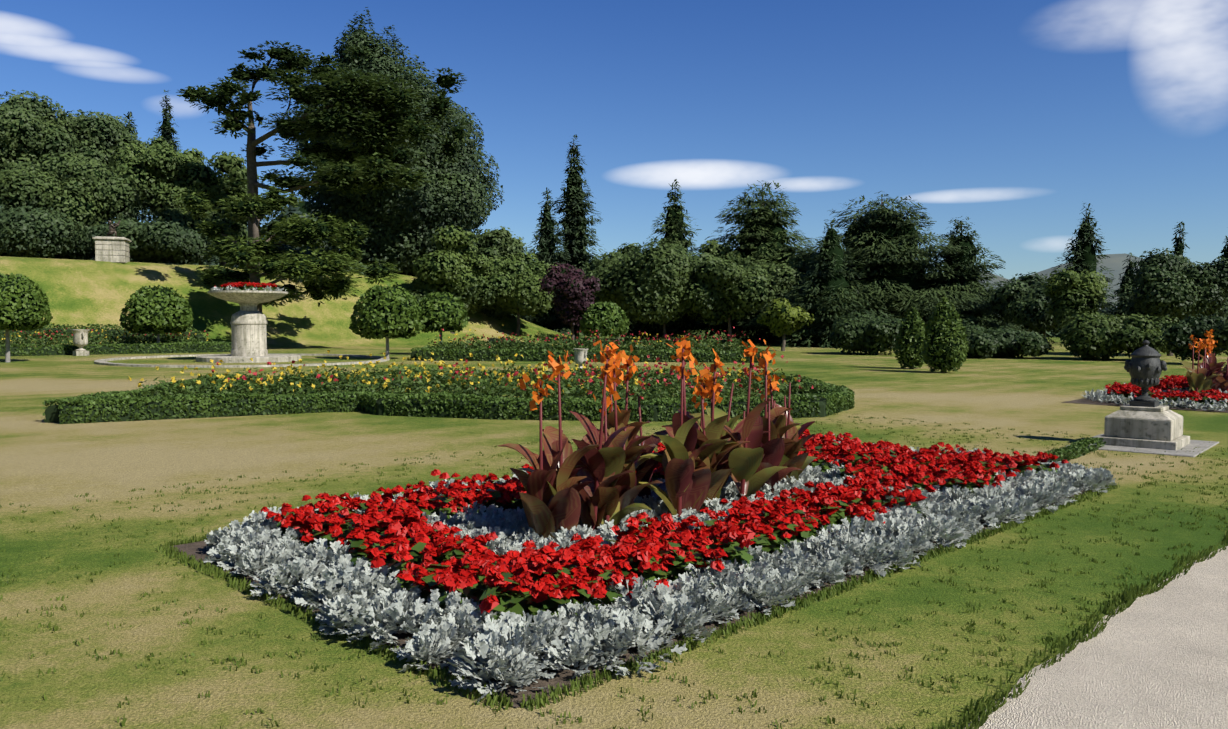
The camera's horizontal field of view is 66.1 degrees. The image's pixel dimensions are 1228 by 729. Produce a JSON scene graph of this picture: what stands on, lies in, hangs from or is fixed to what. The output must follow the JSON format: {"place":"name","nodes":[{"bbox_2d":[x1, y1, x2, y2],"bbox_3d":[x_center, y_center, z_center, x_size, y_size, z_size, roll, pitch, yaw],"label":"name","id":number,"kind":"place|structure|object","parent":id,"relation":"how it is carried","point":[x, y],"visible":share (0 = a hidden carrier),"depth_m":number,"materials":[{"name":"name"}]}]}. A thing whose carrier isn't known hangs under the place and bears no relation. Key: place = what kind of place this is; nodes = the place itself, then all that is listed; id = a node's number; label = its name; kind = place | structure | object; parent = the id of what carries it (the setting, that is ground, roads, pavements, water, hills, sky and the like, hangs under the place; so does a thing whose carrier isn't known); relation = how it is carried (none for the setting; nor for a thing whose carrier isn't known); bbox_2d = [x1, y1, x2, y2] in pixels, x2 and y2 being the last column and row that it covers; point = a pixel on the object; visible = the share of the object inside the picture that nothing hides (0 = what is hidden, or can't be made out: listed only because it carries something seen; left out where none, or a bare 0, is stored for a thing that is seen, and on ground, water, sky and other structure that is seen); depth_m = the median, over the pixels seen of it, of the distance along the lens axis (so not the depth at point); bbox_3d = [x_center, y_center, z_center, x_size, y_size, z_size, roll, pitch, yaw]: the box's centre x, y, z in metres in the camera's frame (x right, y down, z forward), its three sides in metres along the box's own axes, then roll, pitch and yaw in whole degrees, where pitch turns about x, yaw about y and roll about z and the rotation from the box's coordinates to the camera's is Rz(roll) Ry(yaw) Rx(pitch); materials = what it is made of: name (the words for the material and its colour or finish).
{"place":"outdoors","nodes":[
{"label":"outdoors","id":0,"kind":"place"},
{"bbox_2d":[0,256,1227,728],"bbox_3d":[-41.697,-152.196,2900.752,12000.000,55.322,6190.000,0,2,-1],"label":"lawn ground","id":1,"kind":"structure","parent":0,"point":[46,470],"depth_m":7.12,"materials":[{"name":"green plant"}]},
{"bbox_2d":[0,272,52,361],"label":"topiary tree","id":2,"kind":"object","parent":1,"relation":"on","point":[23,306],"visible":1,"depth_m":33.06,"materials":[{"name":"green plant"}]},
{"bbox_2d":[0,89,87,177],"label":"broad tree","id":3,"kind":"object","parent":1,"relation":"on","point":[30,131],"visible":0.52,"depth_m":60.63,"materials":[{"name":"green plant"}]},
{"bbox_2d":[0,202,109,259],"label":"bush","id":4,"kind":"object","parent":1,"relation":"on","point":[24,233],"visible":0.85,"depth_m":54.16,"materials":[{"name":"green plant"}]},
{"bbox_2d":[0,152,140,258],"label":"broad tree","id":5,"kind":"object","parent":1,"relation":"on","point":[81,190],"visible":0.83,"depth_m":56.29,"materials":[{"name":"green plant"}]},
{"bbox_2d":[71,329,89,355],"bbox_3d":[-22.374,-0.911,39.605,0.715,1.114,0.715,0,2,-1],"label":"stone urn","id":6,"kind":"object","parent":1,"relation":"on","point":[80,338],"visible":0.96,"depth_m":39.41,"materials":[{"name":"white stone"}]},
{"bbox_2d":[54,109,149,259],"bbox_3d":[-36.432,-12.041,66.230,7.142,11.742,7.027,0,2,-1],"label":"broad tree","id":7,"kind":"object","parent":1,"relation":"on","point":[98,137],"visible":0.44,"depth_m":64.27,"materials":[{"name":"green plant"}]},
{"bbox_2d":[0,323,212,346],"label":"roses","id":8,"kind":"object","parent":1,"relation":"on","point":[96,340],"visible":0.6,"depth_m":42.78,"materials":[{"name":"green plant"}]},
{"bbox_2d":[92,220,131,262],"bbox_3d":[-26.926,-6.609,50.674,1.619,2.318,1.619,-1,3,-18],"label":"statue pedestal","id":9,"kind":"object","parent":1,"relation":"on","point":[115,248],"visible":0.98,"depth_m":50.08,"materials":[{"name":"stone"}]},
{"bbox_2d":[0,323,231,356],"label":"hedge","id":10,"kind":"object","parent":1,"relation":"on","point":[120,348],"visible":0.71,"depth_m":42.56,"materials":[{"name":"green plant"}]},
{"bbox_2d":[108,111,159,261],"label":"conifer tree","id":11,"kind":"object","parent":1,"relation":"on","point":[138,215],"visible":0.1,"depth_m":73.51,"materials":[{"name":"green plant"}]},
{"bbox_2d":[82,217,217,264],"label":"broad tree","id":12,"kind":"object","parent":1,"relation":"on","point":[152,242],"visible":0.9,"depth_m":55.57,"materials":[{"name":"green plant"}]},
{"bbox_2d":[119,285,193,342],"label":"topiary tree","id":13,"kind":"object","parent":1,"relation":"on","point":[157,310],"visible":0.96,"depth_m":42.35,"materials":[{"name":"green plant"}]},
{"bbox_2d":[107,137,224,263],"bbox_3d":[-29.998,-10.652,63.125,6.857,9.357,6.165,-2,3,-35],"label":"broad tree","id":14,"kind":"object","parent":1,"relation":"on","point":[158,174],"visible":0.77,"depth_m":61.33,"materials":[{"name":"green plant"}]},
{"bbox_2d":[140,90,207,264],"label":"conifer tree","id":15,"kind":"object","parent":1,"relation":"on","point":[167,131],"visible":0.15,"depth_m":76.33,"materials":[{"name":"green plant"}]},
{"bbox_2d":[155,201,247,264],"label":"broad tree","id":16,"kind":"object","parent":1,"relation":"on","point":[175,216],"visible":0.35,"depth_m":61.26,"materials":[{"name":"green plant"}]},
{"bbox_2d":[186,222,247,266],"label":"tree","id":17,"kind":"object","parent":1,"relation":"on","point":[211,262],"visible":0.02,"depth_m":93.81,"materials":[{"name":"green plant"}]},
{"bbox_2d":[201,151,261,265],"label":"broad tree","id":18,"kind":"object","parent":1,"relation":"on","point":[231,167],"visible":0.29,"depth_m":63.76,"materials":[{"name":"green plant"}]},
{"bbox_2d":[94,354,389,367],"bbox_3d":[-13.920,-0.175,36.054,10.413,0.173,10.413,0,2,-1],"label":"stone basin rim","id":19,"kind":"object","parent":1,"relation":"on","point":[106,362],"visible":0.71,"depth_m":32.78,"materials":[{"name":"grey stone"}]},
{"bbox_2d":[196,282,301,362],"bbox_3d":[-13.920,-1.598,35.992,3.778,3.098,3.778,0,2,-1],"label":"stone fountain planter","id":20,"kind":"object","parent":1,"relation":"on","point":[248,322],"visible":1,"depth_m":35.41,"materials":[{"name":"grey stone"}]},
{"bbox_2d":[173,186,400,312],"bbox_3d":[-17.291,-5.102,48.942,11.962,8.598,7.608,1,3,30],"label":"tree","id":21,"kind":"object","parent":1,"relation":"on","point":[258,250],"visible":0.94,"depth_m":47.97,"materials":[{"name":"green plant"}]},
{"bbox_2d":[260,194,340,250],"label":"tree","id":22,"kind":"object","parent":1,"relation":"on","point":[299,210],"depth_m":97.44,"materials":[{"name":"green plant"}]},
{"bbox_2d":[274,243,338,262],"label":"broad tree","id":23,"kind":"object","parent":1,"relation":"on","point":[296,250],"depth_m":66.54,"materials":[{"name":"green plant"}]},
{"bbox_2d":[176,40,472,265],"bbox_3d":[-16.109,-12.541,56.133,15.001,14.102,12.716,2,3,34],"label":"tree","id":24,"kind":"object","parent":1,"relation":"on","point":[377,153],"visible":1,"depth_m":54.50,"materials":[{"name":"green plant"}]},
{"bbox_2d":[343,262,368,276],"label":"shrub","id":25,"kind":"object","parent":1,"relation":"on","point":[362,266],"visible":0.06,"depth_m":60.59,"materials":[{"name":"green plant"}]},
{"bbox_2d":[349,283,423,357],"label":"topiary tree","id":26,"kind":"object","parent":1,"relation":"on","point":[387,311],"visible":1,"depth_m":36.90,"materials":[{"name":"green plant"}]},
{"bbox_2d":[287,7,504,277],"bbox_3d":[-15.298,-15.316,66.480,14.464,19.557,12.812,0,2,-1],"label":"oval tree","id":27,"kind":"object","parent":1,"relation":"on","point":[402,224],"visible":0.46,"depth_m":63.42,"materials":[{"name":"green plant"}]},
{"bbox_2d":[403,283,467,317],"bbox_3d":[-12.438,-3.700,59.326,6.379,3.144,5.015,0,2,-1],"label":"shrub","id":28,"kind":"object","parent":1,"relation":"on","point":[416,294],"visible":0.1,"depth_m":58.22,"materials":[{"name":"green plant"}]},
{"bbox_2d":[419,292,469,344],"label":"topiary tree","id":29,"kind":"object","parent":1,"relation":"on","point":[441,311],"visible":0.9,"depth_m":41.79,"materials":[{"name":"green plant"}]},
{"bbox_2d":[42,368,854,423],"bbox_3d":[-2.165,0.542,19.666,13.842,0.557,9.901,0,2,-1],"label":"hedge","id":30,"kind":"object","parent":1,"relation":"on","point":[128,405],"visible":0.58,"depth_m":15.92,"materials":[{"name":"green plant"}]},
{"bbox_2d":[411,225,491,333],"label":"broad tree","id":31,"kind":"object","parent":1,"relation":"on","point":[447,266],"visible":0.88,"depth_m":58.36,"materials":[{"name":"green plant"}]},
{"bbox_2d":[436,278,497,313],"bbox_3d":[-10.300,-4.532,61.337,5.567,3.041,5.402,0,2,-1],"label":"shrub","id":32,"kind":"object","parent":1,"relation":"on","point":[477,299],"visible":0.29,"depth_m":60.83,"materials":[{"name":"green plant"}]},
{"bbox_2d":[128,350,819,402],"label":"bed flowers","id":33,"kind":"object","parent":1,"relation":"on","point":[491,383],"visible":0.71,"depth_m":18.66,"materials":[{"name":"green plant"}]},
{"bbox_2d":[471,226,526,262],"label":"broad tree","id":34,"kind":"object","parent":1,"relation":"on","point":[500,243],"visible":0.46,"depth_m":69.88,"materials":[{"name":"green plant"}]},
{"bbox_2d":[479,250,557,334],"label":"broad tree","id":35,"kind":"object","parent":1,"relation":"on","point":[514,282],"visible":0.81,"depth_m":61.93,"materials":[{"name":"green plant"}]},
{"bbox_2d":[512,187,574,331],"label":"conifer tree","id":36,"kind":"object","parent":1,"relation":"on","point":[547,238],"visible":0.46,"depth_m":72.89,"materials":[{"name":"green plant"}]},
{"bbox_2d":[511,314,585,335],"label":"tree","id":37,"kind":"object","parent":1,"relation":"on","point":[565,332],"visible":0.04,"depth_m":93.36,"materials":[{"name":"green plant"}]},
{"bbox_2d":[531,134,607,336],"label":"conifer tree","id":38,"kind":"object","parent":1,"relation":"on","point":[574,222],"visible":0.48,"depth_m":76.50,"materials":[{"name":"green plant"}]},
{"bbox_2d":[538,263,600,339],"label":"broad tree","id":39,"kind":"object","parent":1,"relation":"on","point":[573,299],"visible":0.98,"depth_m":56.89,"materials":[{"name":"purple plant"}]},
{"bbox_2d":[573,348,588,368],"bbox_3d":[-0.916,-0.001,26.059,0.441,0.871,0.441,0,2,-1],"label":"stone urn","id":40,"kind":"object","parent":1,"relation":"on","point":[580,355],"visible":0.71,"depth_m":25.90,"materials":[{"name":"white stone"}]},
{"bbox_2d":[410,345,771,362],"bbox_3d":[-0.886,-0.458,39.386,14.293,0.678,5.977,0,2,-1],"label":"hedge","id":41,"kind":"object","parent":1,"relation":"on","point":[488,354],"visible":0.6,"depth_m":36.65,"materials":[{"name":"green plant"}]},
{"bbox_2d":[426,325,760,352],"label":"roses","id":42,"kind":"object","parent":1,"relation":"on","point":[589,345],"visible":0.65,"depth_m":38.79,"materials":[{"name":"green plant"}]},
{"bbox_2d":[579,301,629,343],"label":"topiary tree","id":43,"kind":"object","parent":1,"relation":"on","point":[605,319],"visible":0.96,"depth_m":53.58,"materials":[{"name":"green plant"}]},
{"bbox_2d":[582,243,643,340],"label":"broad tree","id":44,"kind":"object","parent":1,"relation":"on","point":[592,264],"visible":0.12,"depth_m":68.47,"materials":[{"name":"green plant"}]},
{"bbox_2d":[0,413,1227,728],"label":"grass fringe blades","id":45,"kind":"object","parent":1,"relation":"on","point":[1126,597],"visible":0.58,"depth_m":5.35,"materials":[{"name":"green plant"}]},
{"bbox_2d":[164,482,1092,707],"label":"flower bed soil","id":46,"kind":"structure","parent":1,"relation":"on","point":[198,550],"depth_m":4.87,"materials":[{"name":"brown soil"}]},
{"bbox_2d":[498,336,816,539],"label":"canna lilies","id":47,"kind":"object","parent":46,"relation":"on","point":[594,480],"visible":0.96,"depth_m":7.43,"materials":[{"name":"red plant"}]},
{"bbox_2d":[204,434,1116,701],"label":"dusty miller plants","id":48,"kind":"object","parent":46,"relation":"on","point":[505,649],"visible":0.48,"depth_m":5.64,"materials":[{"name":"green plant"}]},
{"bbox_2d":[261,429,1068,627],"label":"red flowers","id":49,"kind":"object","parent":46,"relation":"on","point":[406,540],"visible":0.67,"depth_m":6.47,"materials":[{"name":"red plant"}]},
{"bbox_2d":[635,326,652,343],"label":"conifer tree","id":50,"kind":"object","parent":1,"relation":"on","point":[644,334],"visible":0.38,"depth_m":63.77,"materials":[{"name":"green plant"}]},
{"bbox_2d":[592,238,717,342],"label":"broad tree","id":51,"kind":"object","parent":1,"relation":"on","point":[645,286],"visible":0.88,"depth_m":59.75,"materials":[{"name":"green plant"}]},
{"bbox_2d":[620,313,696,339],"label":"shrub","id":52,"kind":"object","parent":1,"relation":"on","point":[679,325],"visible":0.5,"depth_m":70.26,"materials":[{"name":"green plant"}]},
{"bbox_2d":[640,179,723,341],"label":"conifer tree","id":53,"kind":"object","parent":1,"relation":"on","point":[675,230],"visible":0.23,"depth_m":72.98,"materials":[{"name":"green plant"}]},
{"bbox_2d":[698,240,746,341],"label":"broad tree","id":54,"kind":"object","parent":1,"relation":"on","point":[715,248],"depth_m":67.84,"materials":[{"name":"green plant"}]},
{"bbox_2d":[682,257,775,344],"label":"broad tree","id":55,"kind":"object","parent":1,"relation":"on","point":[717,290],"visible":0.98,"depth_m":59.13,"materials":[{"name":"green plant"}]},
{"bbox_2d":[656,181,821,344],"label":"conifer tree","id":56,"kind":"object","parent":1,"relation":"on","point":[763,232],"visible":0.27,"depth_m":67.97,"materials":[{"name":"green plant"}]},
{"bbox_2d":[713,320,781,342],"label":"shrub","id":57,"kind":"object","parent":1,"relation":"on","point":[716,326],"visible":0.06,"depth_m":68.17,"materials":[{"name":"green plant"}]},
{"bbox_2d":[735,256,801,342],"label":"broad tree","id":58,"kind":"object","parent":1,"relation":"on","point":[783,277],"visible":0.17,"depth_m":62.90,"materials":[{"name":"green plant"}]},
{"bbox_2d":[755,298,814,350],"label":"broad tree","id":59,"kind":"object","parent":1,"relation":"on","point":[780,317],"visible":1,"depth_m":49.44,"materials":[{"name":"green plant"}]},
{"bbox_2d":[784,249,850,305],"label":"broad tree","id":60,"kind":"object","parent":1,"relation":"on","point":[801,267],"visible":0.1,"depth_m":64.01,"materials":[{"name":"green plant"}]},
{"bbox_2d":[775,218,893,347],"bbox_3d":[13.684,-4.783,58.238,7.538,8.649,6.220,0,2,-1],"label":"conifer tree","id":61,"kind":"object","parent":1,"relation":"on","point":[831,273],"visible":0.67,"depth_m":57.96,"materials":[{"name":"green plant"}]},
{"bbox_2d":[829,312,904,354],"bbox_3d":[12.626,-1.446,46.089,4.398,2.289,4.294,0,2,-1],"label":"shrub","id":62,"kind":"object","parent":1,"relation":"on","point":[867,333],"visible":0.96,"depth_m":45.02,"materials":[{"name":"green plant"}]},
{"bbox_2d":[735,190,1028,345],"bbox_3d":[18.079,-6.072,62.770,19.567,11.299,14.226,1,3,13],"label":"conifer tree","id":63,"kind":"object","parent":1,"relation":"on","point":[882,241],"visible":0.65,"depth_m":60.84,"materials":[{"name":"green plant"}]},
{"bbox_2d":[894,306,925,368],"bbox_3d":[10.336,-0.919,32.635,1.229,2.246,1.050,0,2,-1],"label":"topiary cone","id":64,"kind":"object","parent":1,"relation":"on","point":[911,338],"visible":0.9,"depth_m":32.44,"materials":[{"name":"green plant"}]},
{"bbox_2d":[916,264,942,294],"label":"broad tree","id":65,"kind":"object","parent":1,"relation":"on","point":[939,286],"visible":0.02,"depth_m":63.31,"materials":[{"name":"green plant"}]},
{"bbox_2d":[922,296,968,372],"bbox_3d":[10.634,-0.945,30.298,1.439,2.530,1.257,0,2,-1],"label":"topiary cone","id":66,"kind":"object","parent":1,"relation":"on","point":[943,346],"visible":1,"depth_m":30.02,"materials":[{"name":"green plant"}]},
{"bbox_2d":[897,216,1027,335],"bbox_3d":[21.835,-5.103,61.071,9.553,9.226,9.348,1,3,26],"label":"conifer tree","id":67,"kind":"object","parent":1,"relation":"on","point":[967,259],"visible":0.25,"depth_m":61.02,"materials":[{"name":"green plant"}]},
{"bbox_2d":[960,318,1054,358],"bbox_3d":[17.277,-0.891,43.081,5.400,2.431,4.394,0,2,-1],"label":"shrub","id":68,"kind":"object","parent":1,"relation":"on","point":[983,342],"visible":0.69,"depth_m":41.81,"materials":[{"name":"green plant"}]},
{"bbox_2d":[1004,323,1065,336],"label":"hedge","id":69,"kind":"object","parent":1,"relation":"on","point":[1048,334],"visible":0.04,"depth_m":96.28,"materials":[{"name":"green plant"}]},
{"bbox_2d":[981,272,1106,337],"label":"broad tree","id":70,"kind":"object","parent":1,"relation":"on","point":[1023,299],"visible":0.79,"depth_m":53.71,"materials":[{"name":"green plant"}]},
{"bbox_2d":[1044,437,1105,461],"bbox_3d":[5.857,1.092,11.985,0.285,0.195,2.035,2,3,41],"label":"low hedge","id":71,"kind":"object","parent":1,"relation":"on","point":[1078,448],"visible":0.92,"depth_m":11.85,"materials":[{"name":"green plant"}]},
{"bbox_2d":[1041,268,1109,352],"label":"broad tree","id":72,"kind":"object","parent":1,"relation":"on","point":[1069,293],"visible":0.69,"depth_m":48.52,"materials":[{"name":"green plant"}]},
{"bbox_2d":[1052,203,1118,314],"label":"conifer tree","id":73,"kind":"object","parent":1,"relation":"on","point":[1084,251],"visible":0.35,"depth_m":71.60,"materials":[{"name":"green plant"}]},
{"bbox_2d":[1099,304,1114,315],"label":"tree","id":74,"kind":"object","parent":1,"relation":"on","point":[1103,309],"depth_m":112.08,"materials":[{"name":"green plant"}]},
{"bbox_2d":[1054,311,1180,359],"bbox_3d":[21.900,-1.240,40.877,5.012,2.205,4.154,2,3,43],"label":"shrub","id":75,"kind":"object","parent":1,"relation":"on","point":[1093,337],"visible":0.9,"depth_m":40.16,"materials":[{"name":"green plant"}]},
{"bbox_2d":[1101,253,1137,318],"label":"conifer tree","id":76,"kind":"object","parent":1,"relation":"on","point":[1126,284],"visible":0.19,"depth_m":66.02,"materials":[{"name":"green plant"}]},
{"bbox_2d":[1066,404,1218,456],"bbox_3d":[7.239,0.842,12.896,1.500,0.555,1.900,2,3,41],"label":"stone pedestal","id":77,"kind":"object","parent":1,"relation":"on","point":[1146,430],"visible":0.88,"depth_m":12.57,"materials":[{"name":"grey stone"}]},
{"bbox_2d":[1124,340,1166,406],"bbox_3d":[7.239,0.115,12.865,0.477,0.900,0.447,0,2,-1],"label":"urn","id":78,"kind":"object","parent":77,"relation":"on","point":[1144,366],"visible":1,"depth_m":12.74,"materials":[{"name":"grey stone"}]},
{"bbox_2d":[1063,397,1227,411],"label":"flower bed soil","id":79,"kind":"structure","parent":1,"relation":"on","point":[1085,401],"depth_m":19.33,"materials":[{"name":"brown soil"}]},
{"bbox_2d":[1082,379,1227,410],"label":"dusty miller plants","id":80,"kind":"object","parent":79,"relation":"on","point":[1100,395],"visible":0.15,"depth_m":18.70,"materials":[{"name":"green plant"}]},
{"bbox_2d":[1105,375,1227,409],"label":"red flowers","id":81,"kind":"object","parent":79,"relation":"on","point":[1167,383],"visible":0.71,"depth_m":19.16,"materials":[{"name":"red plant"}]},
{"bbox_2d":[1179,329,1227,392],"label":"flower bed cannas","id":82,"kind":"object","parent":79,"relation":"on","point":[1208,373],"visible":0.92,"depth_m":20.04,"materials":[{"name":"orange"}]},
{"bbox_2d":[1121,247,1227,355],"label":"broad tree","id":83,"kind":"object","parent":1,"relation":"on","point":[1170,285],"visible":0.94,"depth_m":44.49,"materials":[{"name":"green plant"}]},
{"bbox_2d":[1172,222,1191,320],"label":"conifer tree","id":84,"kind":"object","parent":1,"relation":"on","point":[1179,246],"visible":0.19,"depth_m":77.98,"materials":[{"name":"green plant"}]},
{"bbox_2d":[1158,313,1227,360],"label":"shrub","id":85,"kind":"object","parent":1,"relation":"on","point":[1177,338],"visible":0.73,"depth_m":36.90,"materials":[{"name":"green plant"}]},
{"bbox_2d":[1207,236,1227,321],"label":"conifer tree","id":86,"kind":"object","parent":1,"relation":"on","point":[1225,251],"visible":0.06,"depth_m":60.11,"materials":[{"name":"green plant"}]},
{"bbox_2d":[0,0,1227,279],"label":"sky","id":87,"kind":"structure","parent":0,"point":[1009,117],"materials":[{"name":"blue"}]},
{"bbox_2d":[979,253,1143,314],"bbox_3d":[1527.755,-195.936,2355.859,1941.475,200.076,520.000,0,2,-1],"label":"distant hills","id":88,"kind":"structure","parent":0,"point":[1114,262],"depth_m":2523.07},
{"bbox_2d":[965,546,1227,728],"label":"gravel path","id":89,"kind":"structure","parent":0,"point":[1157,660],"depth_m":4.48,"materials":[{"name":"beige gravel"}]}
]}

